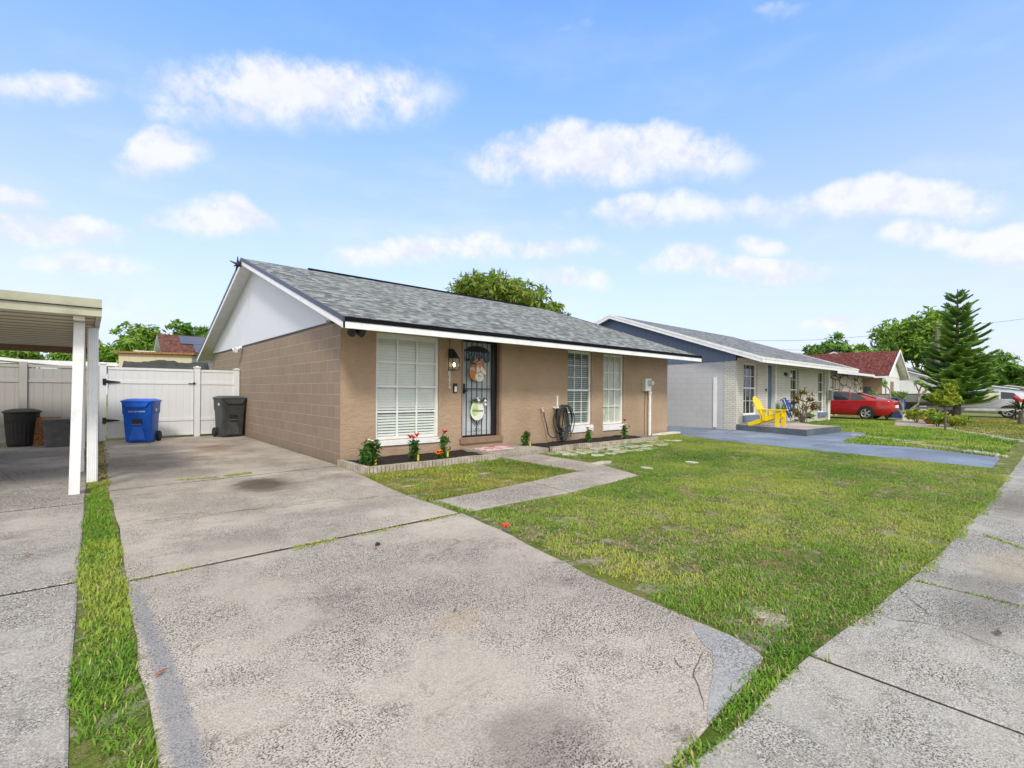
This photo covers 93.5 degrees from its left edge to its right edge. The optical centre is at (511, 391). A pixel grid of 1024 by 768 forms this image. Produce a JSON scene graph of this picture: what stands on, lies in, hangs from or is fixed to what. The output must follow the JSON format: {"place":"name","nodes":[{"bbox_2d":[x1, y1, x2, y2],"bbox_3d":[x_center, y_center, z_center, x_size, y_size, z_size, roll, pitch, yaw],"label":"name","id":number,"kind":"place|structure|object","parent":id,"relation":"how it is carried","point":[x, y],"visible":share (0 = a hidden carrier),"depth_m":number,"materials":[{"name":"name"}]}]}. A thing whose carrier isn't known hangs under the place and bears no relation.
{"place":"outdoors","nodes":[
{"label":"outdoors","id":0,"kind":"place"},
{"bbox_2d":[0,445,85,767],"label":"neighbour driveway","id":1,"kind":"structure","parent":0,"point":[37,629],"depth_m":2.88,"materials":[{"name":"concrete"}]},
{"bbox_2d":[1,408,41,446],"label":"trash can","id":2,"kind":"object","parent":1,"relation":"on","point":[19,425],"visible":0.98,"depth_m":10.31,"materials":[{"name":"black plastic"}]},
{"bbox_2d":[32,416,60,445],"bbox_3d":[-10.437,0.883,10.802,0.440,0.620,0.400,0,0,-41],"label":"rusty box","id":3,"kind":"object","parent":1,"relation":"on","point":[38,439],"visible":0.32,"depth_m":10.58,"materials":[{"name":"brown metal"}]},
{"bbox_2d":[0,289,101,494],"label":"carport","id":4,"kind":"object","parent":1,"relation":"on","point":[34,322],"visible":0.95,"depth_m":6.22,"materials":[{"name":"beige metal"}]},
{"bbox_2d":[42,418,70,447],"bbox_3d":[-9.903,0.895,10.499,0.490,0.605,0.490,0,0,-41],"label":"storage tub","id":5,"kind":"object","parent":1,"relation":"on","point":[56,431],"visible":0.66,"depth_m":10.33,"materials":[{"name":"grey plastic"}]},
{"bbox_2d":[114,351,212,369],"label":"shed","id":6,"kind":"structure","parent":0,"point":[134,356],"depth_m":19.93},
{"bbox_2d":[153,334,204,352],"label":"house","id":7,"kind":"structure","parent":0,"point":[177,343],"depth_m":32.08,"materials":[{"name":"brown paint"}]},
{"bbox_2d":[103,435,763,767],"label":"driveway","id":8,"kind":"structure","parent":0,"point":[356,651],"depth_m":2.50,"materials":[{"name":"concrete"}]},
{"bbox_2d":[120,398,161,441],"bbox_3d":[-8.849,0.688,11.511,0.648,1.035,0.737,0,0,-19],"label":"wheelie bin","id":9,"kind":"object","parent":8,"relation":"on","point":[141,418],"visible":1,"depth_m":11.26,"materials":[{"name":"blue plastic"}]},
{"bbox_2d":[212,396,246,436],"bbox_3d":[-7.652,0.666,13.021,0.737,1.097,0.648,0,0,39],"label":"wheelie bin","id":10,"kind":"object","parent":8,"relation":"on","point":[229,414],"visible":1,"depth_m":12.81,"materials":[{"name":"grey plastic"}]},
{"bbox_2d":[126,472,1023,731],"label":"joint weeds","id":11,"kind":"object","parent":8,"relation":"on","point":[724,705],"visible":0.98,"depth_m":3.06,"materials":[{"name":"green plant"}]},
{"bbox_2d":[471,444,548,457],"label":"paving slab","id":12,"kind":"structure","parent":0,"point":[518,449],"depth_m":9.88,"materials":[{"name":"concrete"}]},
{"bbox_2d":[473,446,514,450],"bbox_3d":[-0.374,1.176,9.970,0.780,0.016,0.460,0,0,-41],"label":"doormat","id":13,"kind":"object","parent":12,"relation":"on","point":[491,448],"visible":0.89,"depth_m":9.87,"materials":[{"name":"fabric"}]},
{"bbox_2d":[0,395,1023,767],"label":"ground","id":14,"kind":"structure","parent":0,"point":[84,753],"depth_m":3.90,"materials":[{"name":"green plant"}]},
{"bbox_2d":[0,350,51,396],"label":"tree","id":15,"kind":"object","parent":14,"relation":"on","point":[26,355],"visible":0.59,"depth_m":26.41,"materials":[{"name":"green plant"}]},
{"bbox_2d":[0,361,106,442],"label":"vinyl fence","id":16,"kind":"object","parent":14,"relation":"on","point":[49,392],"visible":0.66,"depth_m":11.05,"materials":[{"name":"white plastic"}]},
{"bbox_2d":[0,357,117,369],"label":"patio canopy","id":17,"kind":"object","parent":14,"relation":"on","point":[33,362],"visible":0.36,"depth_m":13.28,"materials":[{"name":"white metal"}]},
{"bbox_2d":[43,339,118,373],"bbox_3d":[-30.452,-1.429,34.323,4.506,5.044,3.259,0,0,7],"label":"tree","id":18,"kind":"object","parent":14,"relation":"on","point":[107,353],"visible":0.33,"depth_m":34.28,"materials":[{"name":"green plant"}]},
{"bbox_2d":[82,441,110,483],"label":"leaf litter","id":19,"kind":"object","parent":14,"relation":"on","point":[102,465],"visible":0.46,"depth_m":8.24,"materials":[{"name":"brown plant"}]},
{"bbox_2d":[62,480,161,767],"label":"grass strip","id":20,"kind":"object","parent":14,"relation":"on","point":[89,517],"depth_m":2.34,"materials":[{"name":"green plant"}]},
{"bbox_2d":[103,321,169,350],"bbox_3d":[-29.911,-2.370,39.018,5.887,6.931,4.872,0,0,-41],"label":"tree","id":21,"kind":"object","parent":14,"relation":"on","point":[140,338],"visible":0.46,"depth_m":38.42,"materials":[{"name":"green plant"}]},
{"bbox_2d":[122,360,208,422],"bbox_3d":[-12.554,0.015,17.528,2.814,2.323,0.921,0,0,-36],"label":"tarp","id":22,"kind":"object","parent":14,"relation":"on","point":[163,364],"visible":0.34,"depth_m":17.38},
{"bbox_2d":[165,319,208,336],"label":"tree","id":23,"kind":"object","parent":14,"relation":"on","point":[186,329],"visible":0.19,"depth_m":41.35,"materials":[{"name":"green plant"}]},
{"bbox_2d":[193,366,239,435],"bbox_3d":[-8.180,0.271,13.347,1.101,1.920,0.156,0,0,-41],"label":"vinyl fence","id":24,"kind":"object","parent":14,"relation":"on","point":[209,385],"visible":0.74,"depth_m":13.21,"materials":[{"name":"white plastic"}]},
{"bbox_2d":[102,367,194,437],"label":"fence gate","id":25,"kind":"structure","parent":24,"relation":"attached to","point":[172,390],"depth_m":12.47,"materials":[{"name":"plastic"}]},
{"bbox_2d":[337,448,497,474],"bbox_3d":[-1.594,1.224,8.623,2.719,0.138,1.168,0,0,-41],"label":"brick edging","id":26,"kind":"object","parent":14,"relation":"on","point":[365,469],"visible":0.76,"depth_m":7.96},
{"bbox_2d":[435,449,443,458],"bbox_3d":[-1.316,1.160,8.642,0.175,0.234,0.159,0,0,-41],"label":"marigold","id":27,"kind":"object","parent":14,"relation":"on","point":[439,453],"visible":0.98,"depth_m":8.63,"materials":[{"name":"orange plant"}]},
{"bbox_2d":[196,256,702,463],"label":"house","id":28,"kind":"structure","parent":14,"relation":"on","point":[333,367],"depth_m":10.62,"materials":[{"name":"brick"}]},
{"bbox_2d":[376,332,439,445],"bbox_3d":[-1.966,-0.038,9.187,1.400,2.065,0.175,0,0,-41],"label":"window","id":29,"kind":"structure","parent":28,"relation":"in","point":[406,365],"depth_m":9.20,"materials":[{"name":"white glass"}]},
{"bbox_2d":[462,342,490,435],"bbox_3d":[-0.775,-0.066,10.391,0.880,2.010,0.054,0,0,-41],"label":"door","id":30,"kind":"structure","parent":28,"relation":"in","point":[471,346],"depth_m":10.36,"materials":[{"name":"grey metal"}]},
{"bbox_2d":[469,397,486,419],"bbox_3d":[-0.702,0.366,10.239,0.500,0.497,0.083,0,0,-41],"label":"door hanger","id":31,"kind":"object","parent":28,"relation":"hanging from","point":[477,410],"depth_m":10.23,"materials":[{"name":"white wood"}]},
{"bbox_2d":[469,358,487,381],"bbox_3d":[-0.697,-0.460,10.231,0.533,0.499,0.094,0,0,-41],"label":"door hanger","id":32,"kind":"object","parent":28,"relation":"hanging from","point":[477,371],"depth_m":10.22,"materials":[{"name":"multicoloured plastic"}]},
{"bbox_2d":[553,396,565,407],"bbox_3d":[1.175,0.269,11.760,0.340,0.330,0.177,0,0,-41],"label":"hose hanger","id":33,"kind":"object","parent":28,"relation":"attached to","point":[556,406],"visible":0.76,"depth_m":11.79,"materials":[{"name":"white paint"}]},
{"bbox_2d":[543,404,574,440],"bbox_3d":[1.127,0.760,11.608,0.960,0.892,0.257,0,0,-41],"label":"garden hose","id":34,"kind":"object","parent":33,"relation":"hanging from","point":[557,419],"visible":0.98,"depth_m":11.69,"materials":[{"name":"black plastic"}]},
{"bbox_2d":[567,350,592,432],"bbox_3d":[1.728,0.001,12.444,0.990,2.085,0.175,0,0,-41],"label":"window","id":35,"kind":"structure","parent":28,"relation":"in","point":[578,361],"depth_m":12.52,"materials":[{"name":"white glass"}]},
{"bbox_2d":[603,354,624,430],"bbox_3d":[2.785,0.024,13.376,0.970,2.075,0.175,0,0,-41],"label":"window","id":36,"kind":"structure","parent":28,"relation":"in","point":[612,364],"depth_m":13.43,"materials":[{"name":"white glass"}]},
{"bbox_2d":[365,459,563,499],"bbox_3d":[-0.570,1.250,7.364,3.029,0.053,2.186,0,0,-41],"label":"clover","id":37,"kind":"object","parent":14,"relation":"on","point":[469,476],"visible":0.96,"depth_m":7.31,"materials":[{"name":"green plant"}]},
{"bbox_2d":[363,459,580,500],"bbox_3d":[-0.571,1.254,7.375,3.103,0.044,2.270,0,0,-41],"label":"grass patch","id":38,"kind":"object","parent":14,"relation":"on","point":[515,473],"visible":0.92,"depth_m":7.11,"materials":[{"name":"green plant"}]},
{"bbox_2d":[347,435,642,465],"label":"mulch","id":39,"kind":"object","parent":14,"relation":"on","point":[393,459],"visible":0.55,"depth_m":9.27,"materials":[{"name":"black soil"}]},
{"bbox_2d":[357,450,371,465],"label":"lily plant","id":40,"kind":"object","parent":39,"relation":"on","point":[363,457],"visible":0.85,"depth_m":7.62,"materials":[{"name":"green plant"}]},
{"bbox_2d":[357,439,382,464],"bbox_3d":[-2.320,0.987,7.859,0.420,0.469,0.411,0,0,-8],"label":"lily plant","id":41,"kind":"object","parent":39,"relation":"on","point":[370,449],"visible":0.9,"depth_m":7.82,"materials":[{"name":"green plant"}]},
{"bbox_2d":[406,432,420,460],"bbox_3d":[-1.719,0.971,8.415,0.261,0.503,0.258,0,0,-14],"label":"lily plant","id":42,"kind":"object","parent":39,"relation":"on","point":[414,451],"visible":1,"depth_m":8.39,"materials":[{"name":"green plant"}]},
{"bbox_2d":[437,429,450,457],"bbox_3d":[-1.249,0.969,8.902,0.280,0.552,0.256,0,0,-24],"label":"lily plant","id":43,"kind":"object","parent":39,"relation":"on","point":[444,440],"visible":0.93,"depth_m":8.87,"materials":[{"name":"green plant"}]},
{"bbox_2d":[445,267,570,315],"bbox_3d":[-0.377,-3.186,30.202,8.867,9.022,6.885,0,0,-41],"label":"tree","id":44,"kind":"object","parent":14,"relation":"on","point":[496,286],"visible":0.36,"depth_m":28.45,"materials":[{"name":"green plant"}]},
{"bbox_2d":[520,428,530,445],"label":"lily plant","id":45,"kind":"object","parent":14,"relation":"on","point":[525,438],"visible":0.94,"depth_m":10.58,"materials":[{"name":"green plant"}]},
{"bbox_2d":[438,454,638,510],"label":"front walk","id":46,"kind":"structure","parent":14,"relation":"on","point":[588,475],"depth_m":6.56,"materials":[{"name":"concrete"}]},
{"bbox_2d":[423,438,678,513],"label":"grass tufts","id":47,"kind":"object","parent":14,"relation":"on","point":[582,457],"visible":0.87,"depth_m":10.15,"materials":[{"name":"green plant"}]},
{"bbox_2d":[562,453,577,455],"bbox_3d":[1.159,1.285,9.748,0.359,0.039,0.293,0,0,-15],"label":"flagstone","id":48,"kind":"object","parent":14,"relation":"on","point":[570,454],"visible":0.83,"depth_m":9.66,"materials":[{"name":"beige stone"}]},
{"bbox_2d":[584,427,593,441],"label":"lily plant","id":49,"kind":"object","parent":14,"relation":"on","point":[588,437],"visible":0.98,"depth_m":11.77,"materials":[{"name":"green plant"}]},
{"bbox_2d":[589,461,611,464],"bbox_3d":[1.618,1.288,8.646,0.564,0.040,0.210,0,0,-41],"label":"flagstone","id":50,"kind":"object","parent":14,"relation":"on","point":[601,462],"visible":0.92,"depth_m":8.59,"materials":[{"name":"beige stone"}]},
{"bbox_2d":[550,434,657,451],"bbox_3d":[2.075,1.252,11.946,4.084,0.139,1.031,0,0,-41],"label":"brick edging","id":51,"kind":"object","parent":14,"relation":"on","point":[594,444],"visible":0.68,"depth_m":11.33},
{"bbox_2d":[606,448,620,450],"bbox_3d":[2.247,1.293,10.667,0.288,0.039,0.311,0,0,-41],"label":"flagstone","id":52,"kind":"object","parent":14,"relation":"on","point":[614,449],"visible":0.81,"depth_m":10.58,"materials":[{"name":"beige stone"}]},
{"bbox_2d":[620,419,629,438],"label":"lily plant","id":53,"kind":"object","parent":14,"relation":"on","point":[624,431],"visible":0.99,"depth_m":12.76,"materials":[{"name":"green plant"}]},
{"bbox_2d":[652,431,680,435],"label":"concrete curb","id":54,"kind":"structure","parent":14,"relation":"on","point":[664,433],"depth_m":14.62,"materials":[{"name":"white concrete"}]},
{"bbox_2d":[660,638,811,767],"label":"grass wedge","id":55,"kind":"object","parent":14,"relation":"on","point":[747,706],"depth_m":2.04,"materials":[{"name":"green plant"}]},
{"bbox_2d":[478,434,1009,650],"bbox_3d":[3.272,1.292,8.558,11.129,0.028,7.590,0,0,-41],"label":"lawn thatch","id":56,"kind":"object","parent":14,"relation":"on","point":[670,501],"visible":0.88,"depth_m":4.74,"materials":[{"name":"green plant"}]},
{"bbox_2d":[747,606,774,618],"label":"bare sand","id":57,"kind":"structure","parent":14,"relation":"on","point":[763,614],"depth_m":2.81,"materials":[{"name":"beige sand"}]},
{"bbox_2d":[762,613,792,631],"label":"bare sand","id":58,"kind":"structure","parent":14,"relation":"on","point":[779,618],"depth_m":2.71,"materials":[{"name":"beige sand"}]},
{"bbox_2d":[736,424,840,435],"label":"porch slab","id":59,"kind":"structure","parent":14,"relation":"on","point":[807,432],"depth_m":15.30,"materials":[{"name":"concrete"}]},
{"bbox_2d":[740,421,834,429],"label":"porch floor","id":60,"kind":"structure","parent":59,"relation":"on","point":[795,425],"depth_m":16.18,"materials":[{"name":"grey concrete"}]},
{"bbox_2d":[748,396,785,426],"bbox_3d":[8.486,0.671,16.000,0.680,1.011,1.073,0,0,-41],"label":"garden chair","id":61,"kind":"object","parent":60,"relation":"on","point":[761,411],"visible":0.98,"depth_m":15.89,"materials":[{"name":"yellow paint"}]},
{"bbox_2d":[775,403,786,422],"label":"potted plant","id":62,"kind":"object","parent":60,"relation":"on","point":[777,406],"visible":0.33,"depth_m":17.39,"materials":[{"name":"ceramic"}]},
{"bbox_2d":[780,399,790,420],"bbox_3d":[10.620,0.728,18.674,0.228,0.848,0.345,0,0,-41],"label":"folded chair","id":63,"kind":"object","parent":60,"relation":"on","point":[783,403],"visible":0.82,"depth_m":18.66,"materials":[{"name":"white paint"}]},
{"bbox_2d":[783,398,793,420],"bbox_3d":[10.830,0.702,18.860,0.228,0.905,0.346,0,0,-41],"label":"folded chair","id":64,"kind":"object","parent":60,"relation":"on","point":[786,402],"visible":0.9,"depth_m":18.84,"materials":[{"name":"blue paint"}]},
{"bbox_2d":[789,387,820,422],"bbox_3d":[10.819,0.576,18.005,1.386,1.489,1.141,0,0,-41],"label":"croton shrub","id":65,"kind":"object","parent":59,"relation":"on","point":[812,406],"visible":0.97,"depth_m":17.89,"materials":[{"name":"brown plant"}]},
{"bbox_2d":[794,412,815,422],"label":"shrub","id":66,"kind":"object","parent":14,"relation":"on","point":[809,416],"visible":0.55,"depth_m":18.72,"materials":[{"name":"green plant"}]},
{"bbox_2d":[802,330,853,354],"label":"tree","id":67,"kind":"object","parent":14,"relation":"on","point":[826,346],"visible":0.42,"depth_m":59.12,"materials":[{"name":"green plant"}]},
{"bbox_2d":[830,391,899,418],"bbox_3d":[17.681,0.694,25.931,2.120,1.440,4.910,0,0,-41],"label":"parked car","id":68,"kind":"object","parent":14,"relation":"on","point":[862,405],"visible":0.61,"depth_m":24.53,"materials":[{"name":"red metal"}]},
{"bbox_2d":[852,343,877,352],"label":"tree","id":69,"kind":"object","parent":14,"relation":"on","point":[864,348],"visible":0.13,"depth_m":54.39,"materials":[{"name":"green plant"}]},
{"bbox_2d":[868,379,931,417],"bbox_3d":[21.091,0.366,26.231,1.428,2.167,2.728,0,0,-41],"label":"plumeria tree","id":70,"kind":"object","parent":14,"relation":"on","point":[899,395],"visible":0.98,"depth_m":26.01,"materials":[{"name":"green plant"}]},
{"bbox_2d":[867,305,968,369],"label":"tree","id":71,"kind":"object","parent":14,"relation":"on","point":[911,350],"visible":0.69,"depth_m":56.49,"materials":[{"name":"green plant"}]},
{"bbox_2d":[934,323,940,374],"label":"utility pole","id":72,"kind":"object","parent":14,"relation":"on","point":[937,337],"visible":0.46,"depth_m":49.85,"materials":[{"name":"brown wood"}]},
{"bbox_2d":[748,326,931,340],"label":"power line","id":73,"kind":"object","parent":72,"relation":"attached to","point":[824,339],"visible":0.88,"depth_m":45.24,"materials":[{"name":"metal"}]},
{"bbox_2d":[782,340,927,349],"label":"power line","id":74,"kind":"object","parent":72,"relation":"attached to","point":[872,347],"visible":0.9,"depth_m":46.70,"materials":[{"name":"metal"}]},
{"bbox_2d":[925,378,963,429],"bbox_3d":[15.399,0.483,17.110,1.060,1.926,0.840,0,0,-6],"label":"tree","id":75,"kind":"object","parent":14,"relation":"on","point":[946,395],"visible":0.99,"depth_m":17.02,"materials":[{"name":"green plant"}]},
{"bbox_2d":[911,289,1004,415],"bbox_3d":[23.564,-1.964,25.555,3.597,6.952,3.540,0,0,-6],"label":"norfolk pine","id":76,"kind":"object","parent":14,"relation":"on","point":[958,356],"visible":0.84,"depth_m":25.03,"materials":[{"name":"green plant"}]},
{"bbox_2d":[895,420,1023,442],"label":"footpath","id":77,"kind":"structure","parent":14,"relation":"on","point":[920,423],"depth_m":19.97,"materials":[{"name":"concrete"}]},
{"bbox_2d":[902,407,928,422],"bbox_3d":[18.492,1.069,22.059,1.377,0.719,0.932,0,0,-41],"label":"shrub","id":78,"kind":"object","parent":77,"relation":"on","point":[909,414],"visible":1,"depth_m":21.98,"materials":[{"name":"green plant"}]},
{"bbox_2d":[918,408,942,419],"bbox_3d":[19.401,1.096,22.320,0.879,0.676,1.113,0,0,-41],"label":"shrub","id":79,"kind":"object","parent":77,"relation":"on","point":[930,411],"visible":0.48,"depth_m":22.15,"materials":[{"name":"green plant"}]},
{"bbox_2d":[923,411,948,426],"bbox_3d":[17.145,1.096,19.454,0.834,0.639,0.766,0,0,28],"label":"shrub","id":80,"kind":"object","parent":77,"relation":"on","point":[934,419],"visible":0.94,"depth_m":19.37,"materials":[{"name":"green plant"}]},
{"bbox_2d":[905,404,1023,412],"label":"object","id":81,"kind":"object","parent":14,"relation":"on","point":[908,406],"visible":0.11,"depth_m":26.45,"materials":[{"name":"metal"}]},
{"bbox_2d":[863,387,998,405],"bbox_3d":[24.352,0.291,28.323,2.084,1.150,6.080,0,0,-41],"label":"boat","id":82,"kind":"object","parent":81,"relation":"on","point":[912,400],"visible":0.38,"depth_m":27.96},
{"bbox_2d":[926,389,1023,417],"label":"parked suv","id":83,"kind":"object","parent":14,"relation":"on","point":[1001,401],"visible":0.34,"depth_m":27.40,"materials":[{"name":"silver metal"}]},
{"bbox_2d":[947,417,1023,439],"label":"lawn grass","id":84,"kind":"structure","parent":14,"relation":"on","point":[989,426],"depth_m":18.69,"materials":[{"name":"green plant"}]},
{"bbox_2d":[941,412,968,426],"bbox_3d":[17.589,1.105,19.211,1.260,0.633,0.941,0,0,-41],"label":"shrub","id":85,"kind":"object","parent":84,"relation":"on","point":[955,419],"visible":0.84,"depth_m":19.00,"materials":[{"name":"green plant"}]},
{"bbox_2d":[958,415,975,425],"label":"shrub","id":86,"kind":"object","parent":84,"relation":"on","point":[969,420],"visible":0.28,"depth_m":19.55,"materials":[{"name":"green plant"}]},
{"bbox_2d":[973,349,1021,384],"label":"tree","id":87,"kind":"object","parent":14,"relation":"on","point":[1002,357],"visible":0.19,"depth_m":60.50,"materials":[{"name":"green plant"}]},
{"bbox_2d":[980,384,1019,389],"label":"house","id":88,"kind":"structure","parent":14,"relation":"on","point":[998,387],"depth_m":46.65,"materials":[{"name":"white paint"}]},
{"bbox_2d":[980,361,1023,385],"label":"tree","id":89,"kind":"object","parent":14,"relation":"on","point":[1017,369],"visible":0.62,"depth_m":58.94,"materials":[{"name":"green plant"}]},
{"bbox_2d":[1001,384,1023,391],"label":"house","id":90,"kind":"structure","parent":14,"relation":"on","point":[1020,387],"depth_m":57.89,"materials":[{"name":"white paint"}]},
{"bbox_2d":[1002,397,1023,424],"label":"spiky palm","id":91,"kind":"object","parent":14,"relation":"on","point":[1017,406],"visible":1,"depth_m":20.99,"materials":[{"name":"green plant"}]},
{"bbox_2d":[1009,395,1018,419],"bbox_3d":[26.164,0.836,25.000,0.480,1.290,0.480,0,0,-41],"label":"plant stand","id":92,"kind":"object","parent":14,"relation":"on","point":[1015,398],"visible":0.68,"depth_m":24.95,"materials":[{"name":"red metal"}]},
{"bbox_2d":[0,468,1023,734],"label":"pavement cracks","id":93,"kind":"object","parent":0,"point":[446,516],"visible":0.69,"depth_m":3.00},
{"bbox_2d":[0,0,1023,394],"label":"sky","id":94,"kind":"structure","parent":0,"point":[772,173],"materials":[{"name":"blue"}]},
{"bbox_2d":[594,314,858,429],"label":"house","id":95,"kind":"structure","parent":0,"point":[719,386],"depth_m":18.18,"materials":[{"name":"white brick"}]},
{"bbox_2d":[743,363,759,421],"bbox_3d":[8.649,0.028,17.544,1.380,2.090,0.220,0,0,-41],"label":"window","id":96,"kind":"structure","parent":95,"relation":"in","point":[749,369],"depth_m":17.62,"materials":[{"name":"white glass"}]},
{"bbox_2d":[768,366,771,414],"bbox_3d":[10.016,0.079,18.821,0.720,2.130,0.113,0,0,-41],"label":"door","id":97,"kind":"structure","parent":95,"relation":"in","point":[769,368],"depth_m":18.95,"materials":[{"name":"blue metal"}]},
{"bbox_2d":[791,369,796,411],"bbox_3d":[11.939,0.044,20.444,1.050,2.010,0.220,0,0,-41],"label":"window","id":98,"kind":"structure","parent":95,"relation":"in","point":[793,371],"depth_m":20.62,"materials":[{"name":"white glass"}]},
{"bbox_2d":[818,372,826,416],"bbox_3d":[14.611,0.125,22.780,1.150,2.090,0.250,0,0,-41],"label":"window","id":99,"kind":"structure","parent":95,"relation":"in","point":[820,374],"depth_m":22.95,"materials":[{"name":"white glass"}]},
{"bbox_2d":[736,350,909,415],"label":"house","id":100,"kind":"structure","parent":0,"point":[876,368],"depth_m":33.63,"materials":[{"name":"stone"}]},
{"bbox_2d":[889,380,893,391],"bbox_3d":[27.001,0.212,34.244,1.340,1.990,0.060,0,0,-41],"label":"window","id":101,"kind":"structure","parent":100,"relation":"in","point":[891,384],"depth_m":34.19,"materials":[{"name":"white paint"}]},
{"bbox_2d":[667,426,999,468],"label":"blue driveway","id":102,"kind":"structure","parent":0,"point":[830,442],"depth_m":11.89,"materials":[{"name":"concrete"}]},
{"bbox_2d":[686,456,1023,767],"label":"sidewalk","id":103,"kind":"structure","parent":0,"point":[948,647],"depth_m":2.13,"materials":[{"name":"concrete"}]},
{"bbox_2d":[826,351,941,410],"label":"house","id":104,"kind":"structure","parent":0,"point":[908,384],"depth_m":38.90,"materials":[{"name":"white paint"}]},
{"bbox_2d":[888,398,905,417],"bbox_3d":[21.576,0.904,27.000,0.759,1.080,0.759,0,0,-23],"label":"barrel","id":105,"kind":"object","parent":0,"point":[898,415],"visible":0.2,"depth_m":26.70,"materials":[{"name":"blue plastic"}]},
{"bbox_2d":[806,419,1019,457],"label":"lawn grass","id":106,"kind":"structure","parent":0,"point":[877,428],"depth_m":14.08,"materials":[{"name":"green plant"}]}
]}

